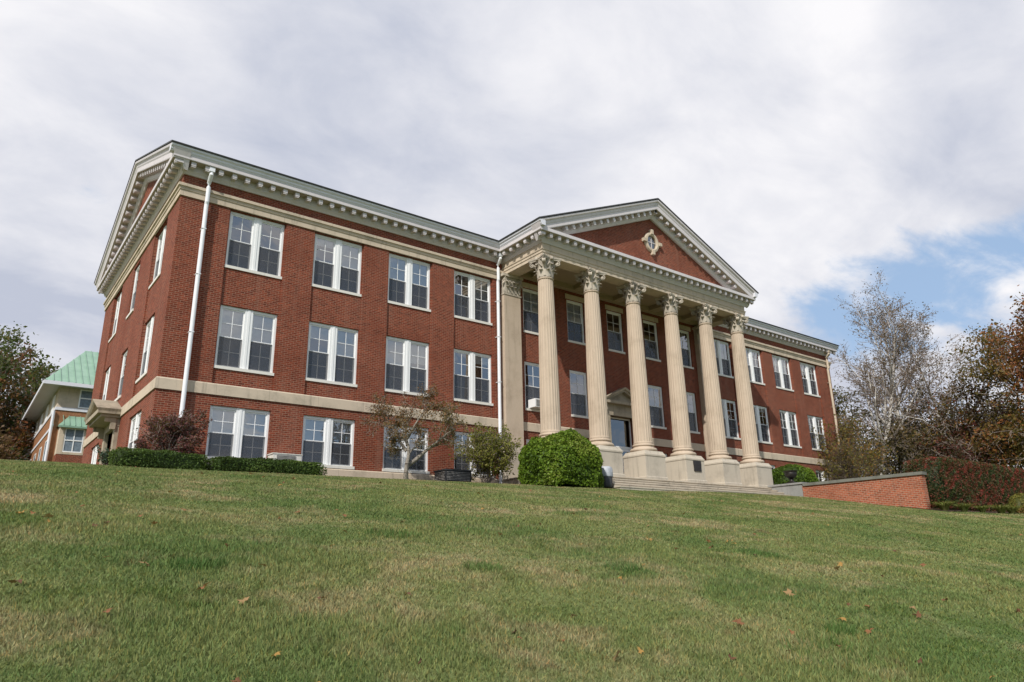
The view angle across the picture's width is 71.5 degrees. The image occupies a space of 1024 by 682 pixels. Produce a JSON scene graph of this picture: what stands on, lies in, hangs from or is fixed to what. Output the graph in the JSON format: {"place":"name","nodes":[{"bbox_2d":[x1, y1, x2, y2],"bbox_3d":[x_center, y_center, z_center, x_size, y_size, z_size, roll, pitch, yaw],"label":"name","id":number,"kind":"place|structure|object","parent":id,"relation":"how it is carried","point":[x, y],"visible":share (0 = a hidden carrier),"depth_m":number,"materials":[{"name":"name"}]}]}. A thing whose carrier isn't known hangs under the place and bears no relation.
{"place":"outdoors","nodes":[
{"label":"outdoors","id":0,"kind":"place"},
{"bbox_2d":[0,459,1023,681],"bbox_3d":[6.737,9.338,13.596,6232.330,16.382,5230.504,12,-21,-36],"label":"ground","id":1,"kind":"structure","parent":0,"point":[442,655],"depth_m":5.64,"materials":[{"name":"green plant"}]},
{"bbox_2d":[0,425,26,459],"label":"tree","id":2,"kind":"object","parent":1,"relation":"on","point":[4,454],"visible":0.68,"depth_m":52.82,"materials":[{"name":"brown plant"}]},
{"bbox_2d":[8,579,22,583],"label":"fallen leaf","id":3,"kind":"object","parent":1,"relation":"on","point":[15,581],"visible":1,"depth_m":4.70,"materials":[{"name":"brown plant"}]},
{"bbox_2d":[0,372,31,450],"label":"tree","id":4,"kind":"object","parent":1,"relation":"on","point":[1,417],"visible":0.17,"depth_m":60.12,"materials":[{"name":"brown plant"}]},
{"bbox_2d":[0,329,35,460],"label":"shade tree","id":5,"kind":"object","parent":1,"relation":"on","point":[3,366],"visible":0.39,"depth_m":59.48,"materials":[{"name":"green plant"}]},
{"bbox_2d":[0,343,37,458],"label":"tree","id":6,"kind":"object","parent":1,"relation":"on","point":[26,432],"visible":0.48,"depth_m":59.70,"materials":[{"name":"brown plant"}]},
{"bbox_2d":[0,321,60,459],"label":"shade tree","id":7,"kind":"object","parent":1,"relation":"on","point":[42,371],"visible":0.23,"depth_m":71.65,"materials":[{"name":"green plant"}]},
{"bbox_2d":[19,351,98,462],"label":"green roofed building","id":8,"kind":"structure","parent":1,"relation":"on","point":[57,409],"depth_m":48.52,"materials":[{"name":"brown brick"}]},
{"bbox_2d":[39,413,43,428],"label":"window","id":9,"kind":"structure","parent":8,"relation":"in","point":[41,420],"depth_m":55.35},
{"bbox_2d":[42,441,46,460],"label":"window","id":10,"kind":"structure","parent":8,"relation":"in","point":[46,441],"depth_m":49.22,"materials":[{"name":"white"}]},
{"bbox_2d":[44,404,49,421],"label":"window","id":11,"kind":"structure","parent":8,"relation":"in","point":[47,409],"depth_m":52.52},
{"bbox_2d":[50,395,55,413],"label":"window","id":12,"kind":"structure","parent":8,"relation":"in","point":[53,402],"depth_m":49.71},
{"bbox_2d":[78,389,92,408],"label":"window","id":13,"kind":"structure","parent":8,"relation":"in","point":[85,397],"depth_m":48.87,"materials":[{"name":"glass"}]},
{"bbox_2d":[229,677,240,681],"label":"fallen leaf","id":14,"kind":"object","parent":1,"relation":"on","point":[237,679],"visible":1,"depth_m":3.44,"materials":[{"name":"brown plant"}]},
{"bbox_2d":[358,383,475,478],"bbox_3d":[-3.675,3.533,26.958,4.415,3.592,2.660,-6,-18,17],"label":"ornamental tree","id":15,"kind":"object","parent":1,"relation":"on","point":[405,433],"visible":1,"depth_m":26.75,"materials":[{"name":"brown plant"}]},
{"bbox_2d":[82,140,843,496],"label":"school building","id":16,"kind":"structure","parent":1,"relation":"on","point":[256,310],"depth_m":31.97,"materials":[{"name":"red brick"}]},
{"bbox_2d":[91,446,97,463],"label":"window","id":17,"kind":"structure","parent":16,"relation":"in","point":[94,455],"depth_m":32.90,"materials":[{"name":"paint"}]},
{"bbox_2d":[102,366,110,399],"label":"window","id":18,"kind":"structure","parent":16,"relation":"in","point":[108,372],"depth_m":34.57,"materials":[{"name":"paint"}]},
{"bbox_2d":[108,292,121,342],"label":"window","id":19,"kind":"structure","parent":16,"relation":"in","point":[119,299],"depth_m":35.37,"materials":[{"name":"paint"}]},
{"bbox_2d":[114,350,127,400],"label":"window","id":20,"kind":"structure","parent":16,"relation":"in","point":[125,354],"depth_m":30.72,"materials":[{"name":"paint"}]},
{"bbox_2d":[126,265,139,319],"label":"window","id":21,"kind":"structure","parent":16,"relation":"in","point":[137,270],"depth_m":31.87,"materials":[{"name":"paint"}]},
{"bbox_2d":[128,412,140,450],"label":"window","id":22,"kind":"structure","parent":16,"relation":"in","point":[135,422],"depth_m":26.19,"materials":[{"name":"paint"}]},
{"bbox_2d":[135,315,154,383],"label":"window","id":23,"kind":"structure","parent":16,"relation":"in","point":[149,329],"depth_m":27.36,"materials":[{"name":"paint"}]},
{"bbox_2d":[148,225,166,289],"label":"window","id":24,"kind":"structure","parent":16,"relation":"in","point":[160,249],"depth_m":28.50,"materials":[{"name":"paint"}]},
{"bbox_2d":[205,405,269,458],"bbox_3d":[-9.806,3.369,25.468,2.187,1.944,0.263,12,-21,-36],"label":"window","id":25,"kind":"structure","parent":16,"relation":"in","point":[236,432],"depth_m":25.50,"materials":[{"name":"paint"}]},
{"bbox_2d":[213,305,276,375],"bbox_3d":[-9.917,-0.003,26.562,2.187,2.441,0.263,12,-21,-36],"label":"window","id":26,"kind":"structure","parent":16,"relation":"in","point":[245,337],"depth_m":26.57,"materials":[{"name":"glass"}]},
{"bbox_2d":[224,211,284,279],"bbox_3d":[-9.991,-3.698,27.696,2.187,2.372,0.263,12,-21,-36],"label":"window","id":27,"kind":"structure","parent":16,"relation":"in","point":[253,258],"depth_m":27.65,"materials":[{"name":"paint"}]},
{"bbox_2d":[301,415,354,469],"bbox_3d":[-7.108,3.929,27.469,2.187,1.944,0.263,12,-21,-36],"label":"window","id":28,"kind":"structure","parent":16,"relation":"in","point":[318,435],"depth_m":27.49,"materials":[{"name":"glass"}]},
{"bbox_2d":[305,321,357,386],"bbox_3d":[-7.219,0.557,28.562,2.187,2.441,0.263,12,-21,-36],"label":"window","id":29,"kind":"structure","parent":16,"relation":"in","point":[337,366],"depth_m":28.61,"materials":[{"name":"paint"}]},
{"bbox_2d":[312,234,361,296],"bbox_3d":[-7.293,-3.138,29.697,2.187,2.372,0.263,12,-21,-36],"label":"window","id":30,"kind":"structure","parent":16,"relation":"in","point":[344,275],"depth_m":29.76,"materials":[{"name":"paint"}]},
{"bbox_2d":[382,425,429,473],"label":"window","id":31,"kind":"structure","parent":16,"relation":"in","point":[394,465],"depth_m":29.35,"materials":[{"name":"glass"}]},
{"bbox_2d":[384,336,429,396],"bbox_3d":[-4.521,1.117,30.563,2.187,2.441,0.263,12,-21,-36],"label":"window","id":32,"kind":"structure","parent":16,"relation":"in","point":[400,377],"depth_m":30.57,"materials":[{"name":"glass"}]},
{"bbox_2d":[387,253,430,311],"bbox_3d":[-4.596,-2.578,31.697,2.187,2.372,0.263,12,-21,-36],"label":"window","id":33,"kind":"structure","parent":16,"relation":"in","point":[413,292],"depth_m":31.72,"materials":[{"name":"paint"}]},
{"bbox_2d":[454,270,492,325],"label":"window","id":34,"kind":"structure","parent":16,"relation":"in","point":[475,307],"depth_m":33.77,"materials":[{"name":"glass"}]},
{"bbox_2d":[454,349,492,405],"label":"window","id":35,"kind":"structure","parent":16,"relation":"in","point":[470,388],"depth_m":32.58,"materials":[{"name":"paint"}]},
{"bbox_2d":[454,431,494,477],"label":"window","id":36,"kind":"structure","parent":16,"relation":"in","point":[459,463],"depth_m":31.18,"materials":[{"name":"glass"}]},
{"bbox_2d":[523,288,538,334],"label":"window","id":37,"kind":"structure","parent":16,"relation":"in","point":[530,303],"depth_m":35.79,"materials":[{"name":"glass"}]},
{"bbox_2d":[524,361,539,411],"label":"window","id":38,"kind":"structure","parent":16,"relation":"in","point":[531,392],"depth_m":34.48,"materials":[{"name":"glass"}]},
{"bbox_2d":[528,398,539,409],"bbox_3d":[1.257,3.030,34.145,0.800,0.400,0.560,12,-21,-36],"label":"window air conditioner","id":39,"kind":"object","parent":16,"relation":"attached to","point":[534,403],"depth_m":33.87,"materials":[{"name":"white metal"}]},
{"bbox_2d":[566,300,585,345],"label":"window","id":40,"kind":"structure","parent":16,"relation":"in","point":[574,309],"depth_m":37.57,"materials":[{"name":"glass"}]},
{"bbox_2d":[569,370,588,418],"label":"window","id":41,"kind":"structure","parent":16,"relation":"in","point":[579,407],"depth_m":36.30,"materials":[{"name":"glass"}]},
{"bbox_2d":[606,310,624,353],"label":"window","id":42,"kind":"structure","parent":16,"relation":"in","point":[615,342],"depth_m":39.18,"materials":[{"name":"glass"}]},
{"bbox_2d":[610,417,631,471],"bbox_3d":[5.677,5.851,37.368,1.900,3.670,0.195,12,-21,-36],"label":"entrance door","id":43,"kind":"structure","parent":16,"relation":"in","point":[620,428],"depth_m":37.82,"materials":[{"name":"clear glass"}]},
{"bbox_2d":[643,320,660,361],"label":"window","id":44,"kind":"structure","parent":16,"relation":"in","point":[651,347],"depth_m":40.92,"materials":[{"name":"glass"}]},
{"bbox_2d":[648,385,666,428],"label":"window","id":45,"kind":"structure","parent":16,"relation":"in","point":[656,413],"depth_m":39.77,"materials":[{"name":"glass"}]},
{"bbox_2d":[679,330,693,368],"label":"window","id":46,"kind":"structure","parent":16,"relation":"in","point":[686,355],"depth_m":42.74,"materials":[{"name":"paint"}]},
{"bbox_2d":[686,392,699,433],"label":"window","id":47,"kind":"structure","parent":16,"relation":"in","point":[692,415],"depth_m":41.61,"materials":[{"name":"paint"}]},
{"bbox_2d":[714,339,733,378],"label":"window","id":48,"kind":"structure","parent":16,"relation":"in","point":[721,348],"depth_m":45.02,"materials":[{"name":"glass"}]},
{"bbox_2d":[721,399,740,439],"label":"window","id":49,"kind":"structure","parent":16,"relation":"in","point":[731,428],"depth_m":43.84,"materials":[{"name":"glass"}]},
{"bbox_2d":[745,348,764,384],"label":"window","id":50,"kind":"structure","parent":16,"relation":"in","point":[755,373],"depth_m":46.95,"materials":[{"name":"paint"}]},
{"bbox_2d":[753,405,772,443],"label":"window","id":51,"kind":"structure","parent":16,"relation":"in","point":[763,434],"depth_m":45.84,"materials":[{"name":"paint"}]},
{"bbox_2d":[772,355,793,391],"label":"window","id":52,"kind":"structure","parent":16,"relation":"in","point":[782,377],"depth_m":48.90,"materials":[{"name":"paint"}]},
{"bbox_2d":[779,410,801,447],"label":"window","id":53,"kind":"structure","parent":16,"relation":"in","point":[789,428],"depth_m":47.76,"materials":[{"name":"paint"}]},
{"bbox_2d":[783,470,797,483],"bbox_3d":[14.867,7.262,37.882,0.740,0.680,0.740,12,-21,-36],"label":"stone urn","id":54,"kind":"object","parent":16,"relation":"on","point":[791,475],"visible":0.98,"depth_m":37.70,"materials":[{"name":"grey stone"}]},
{"bbox_2d":[800,362,820,397],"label":"window","id":55,"kind":"structure","parent":16,"relation":"in","point":[810,387],"depth_m":50.92,"materials":[{"name":"paint"}]},
{"bbox_2d":[807,415,825,450],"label":"window","id":56,"kind":"structure","parent":16,"relation":"in","point":[813,421],"depth_m":49.73,"materials":[{"name":"paint"}]},
{"bbox_2d":[816,470,830,480],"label":"window","id":57,"kind":"structure","parent":16,"relation":"in","point":[818,474],"depth_m":48.67,"materials":[{"name":"paint"}]},
{"bbox_2d":[517,428,604,487],"bbox_3d":[1.942,4.861,28.880,3.662,2.424,3.692,12,-21,-36],"label":"round bush","id":58,"kind":"object","parent":1,"relation":"on","point":[570,457],"visible":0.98,"depth_m":27.60,"materials":[{"name":"green plant"}]},
{"bbox_2d":[602,466,612,487],"bbox_3d":[3.900,5.651,29.600,0.620,0.860,0.620,12,-21,-36],"label":"litter bin","id":59,"kind":"object","parent":1,"relation":"on","point":[607,471],"visible":0.66,"depth_m":29.36,"materials":[{"name":"metal"}]},
{"bbox_2d":[612,647,620,661],"bbox_3d":[0.652,1.981,4.486,0.090,0.045,0.136,-50,-20,19],"label":"fallen leaf","id":60,"kind":"object","parent":1,"relation":"on","point":[616,655],"visible":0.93,"depth_m":4.49,"materials":[{"name":"brown plant"}]},
{"bbox_2d":[732,618,744,624],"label":"fallen leaf","id":61,"kind":"object","parent":1,"relation":"on","point":[739,621],"visible":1,"depth_m":5.66,"materials":[{"name":"brown plant"}]},
{"bbox_2d":[783,588,795,595],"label":"fallen leaf","id":62,"kind":"object","parent":1,"relation":"on","point":[788,591],"visible":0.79,"depth_m":7.10,"materials":[{"name":"beige plant"}]},
{"bbox_2d":[802,471,930,509],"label":"retaining wall","id":63,"kind":"structure","parent":1,"relation":"on","point":[909,490],"depth_m":33.78,"materials":[{"name":"red brick"}]},
{"bbox_2d":[833,389,901,477],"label":"bushy tree","id":64,"kind":"object","parent":1,"relation":"on","point":[859,435],"visible":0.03,"depth_m":55.89,"materials":[{"name":"green plant"}]},
{"bbox_2d":[829,380,920,476],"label":"bushy tree","id":65,"kind":"object","parent":1,"relation":"on","point":[840,398],"visible":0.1,"depth_m":54.43,"materials":[{"name":"green plant"}]},
{"bbox_2d":[828,290,943,469],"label":"birch tree","id":66,"kind":"object","parent":1,"relation":"on","point":[861,314],"visible":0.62,"depth_m":56.80,"materials":[{"name":"grey plant"}]},
{"bbox_2d":[837,267,971,474],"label":"birch tree","id":67,"kind":"object","parent":1,"relation":"on","point":[887,420],"visible":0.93,"depth_m":54.94,"materials":[{"name":"grey plant"}]},
{"bbox_2d":[851,373,964,476],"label":"bushy tree","id":68,"kind":"object","parent":1,"relation":"on","point":[893,443],"visible":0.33,"depth_m":54.52,"materials":[{"name":"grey plant"}]},
{"bbox_2d":[867,317,980,443],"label":"birch tree","id":69,"kind":"object","parent":1,"relation":"on","point":[906,334],"visible":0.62,"depth_m":53.85,"materials":[{"name":"grey plant"}]},
{"bbox_2d":[870,384,1010,468],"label":"bushy tree","id":70,"kind":"object","parent":1,"relation":"on","point":[909,451],"visible":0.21,"depth_m":53.52,"materials":[{"name":"brown plant"}]},
{"bbox_2d":[902,506,1007,512],"bbox_3d":[25.353,8.870,37.044,17.100,0.547,2.370,12,-21,-36],"label":"mulch bed","id":71,"kind":"object","parent":1,"relation":"on","point":[960,510],"visible":0.27,"depth_m":32.83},
{"bbox_2d":[929,500,960,510],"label":"lily turf","id":72,"kind":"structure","parent":71,"relation":"on","point":[944,506],"depth_m":31.68,"materials":[{"name":"green plant"}]},
{"bbox_2d":[902,456,1023,511],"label":"red hedge","id":73,"kind":"object","parent":71,"relation":"on","point":[950,479],"visible":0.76,"depth_m":34.40,"materials":[{"name":"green plant"}]},
{"bbox_2d":[954,502,977,511],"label":"lily turf","id":74,"kind":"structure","parent":71,"relation":"on","point":[964,507],"depth_m":31.95,"materials":[{"name":"green plant"}]},
{"bbox_2d":[988,503,1016,512],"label":"lily turf","id":75,"kind":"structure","parent":71,"relation":"on","point":[1001,509],"depth_m":34.03,"materials":[{"name":"green plant"}]},
{"bbox_2d":[1008,493,1023,513],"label":"yellow shrub","id":76,"kind":"object","parent":71,"relation":"on","point":[1017,498],"visible":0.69,"depth_m":36.15,"materials":[{"name":"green plant"}]},
{"bbox_2d":[891,366,1023,466],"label":"autumn tree","id":77,"kind":"object","parent":1,"relation":"on","point":[977,401],"visible":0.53,"depth_m":49.89,"materials":[{"name":"brown plant"}]},
{"bbox_2d":[913,414,1013,464],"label":"bushy tree","id":78,"kind":"object","parent":1,"relation":"on","point":[946,450],"visible":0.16,"depth_m":50.61,"materials":[{"name":"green plant"}]},
{"bbox_2d":[912,285,1023,467],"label":"autumn tree","id":79,"kind":"object","parent":1,"relation":"on","point":[997,368],"visible":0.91,"depth_m":48.26,"materials":[{"name":"brown plant"}]},
{"bbox_2d":[929,389,1023,467],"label":"bushy tree","id":80,"kind":"object","parent":1,"relation":"on","point":[987,424],"visible":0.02,"depth_m":53.24,"materials":[{"name":"brown plant"}]},
{"bbox_2d":[970,504,995,512],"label":"lily turf","id":81,"kind":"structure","parent":1,"relation":"on","point":[982,509],"depth_m":32.96,"materials":[{"name":"green plant"}]},
{"bbox_2d":[1006,505,1020,513],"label":"lily turf","id":82,"kind":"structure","parent":1,"relation":"on","point":[1012,509],"depth_m":34.80,"materials":[{"name":"green plant"}]},
{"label":"planting bed","id":83,"kind":"structure","parent":1,"relation":"on","visible":0},
{"bbox_2d":[95,445,114,464],"bbox_3d":[-12.795,3.626,22.527,0.753,0.692,0.708,12,-21,-36],"label":"spiky shrub","id":84,"kind":"object","parent":83,"relation":"on","point":[103,456],"visible":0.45,"depth_m":22.38,"materials":[{"name":"green plant"}]},
{"bbox_2d":[107,446,208,469],"bbox_3d":[-10.896,3.726,22.013,2.904,0.744,1.088,12,-21,-36],"label":"hedge","id":85,"kind":"object","parent":83,"relation":"on","point":[142,457],"visible":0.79,"depth_m":21.60,"materials":[{"name":"green plant"}]},
{"bbox_2d":[132,406,211,453],"bbox_3d":[-11.086,3.175,23.217,2.638,2.105,2.329,-2,-17,4],"label":"purple shrub","id":86,"kind":"object","parent":83,"relation":"on","point":[174,434],"visible":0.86,"depth_m":22.88,"materials":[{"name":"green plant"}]},
{"bbox_2d":[207,456,326,474],"bbox_3d":[-8.231,4.285,23.996,4.040,0.634,1.130,12,-21,-36],"label":"hedge","id":87,"kind":"object","parent":83,"relation":"on","point":[246,464],"visible":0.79,"depth_m":23.52,"materials":[{"name":"green plant"}]},
{"bbox_2d":[267,452,302,460],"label":"stone bench","id":88,"kind":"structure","parent":83,"relation":"on","point":[281,456],"depth_m":25.66,"materials":[{"name":"white stone"}]},
{"bbox_2d":[434,469,471,481],"bbox_3d":[-2.413,5.517,29.046,1.300,0.560,0.900,12,-21,-36],"label":"condenser unit","id":89,"kind":"object","parent":83,"relation":"on","point":[458,475],"visible":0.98,"depth_m":28.68,"materials":[{"name":"metal"}]},
{"bbox_2d":[448,417,521,482],"bbox_3d":[-1.172,4.510,29.453,2.939,2.894,2.971,12,-21,-36],"label":"loose shrub","id":90,"kind":"object","parent":83,"relation":"on","point":[485,452],"visible":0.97,"depth_m":29.10,"materials":[{"name":"green plant"}]},
{"bbox_2d":[0,0,1023,473],"label":"sky","id":91,"kind":"structure","parent":0,"point":[814,146],"materials":[{"name":"white"}]},
{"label":"terrace","id":92,"kind":"structure","parent":0,"visible":0},
{"bbox_2d":[772,464,819,484],"bbox_3d":[15.804,7.782,40.208,3.132,1.716,2.866,12,-21,-36],"label":"round bush","id":93,"kind":"object","parent":92,"relation":"on","point":[806,474],"visible":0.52,"depth_m":39.48,"materials":[{"name":"green plant"}]},
{"bbox_2d":[813,433,881,480],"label":"young tree","id":94,"kind":"object","parent":92,"relation":"on","point":[844,458],"visible":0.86,"depth_m":45.47,"materials":[{"name":"green plant"}]},
{"bbox_2d":[810,410,898,480],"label":"young tree","id":95,"kind":"object","parent":92,"relation":"on","point":[843,432],"visible":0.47,"depth_m":48.91,"materials":[{"name":"green plant"}]}
]}

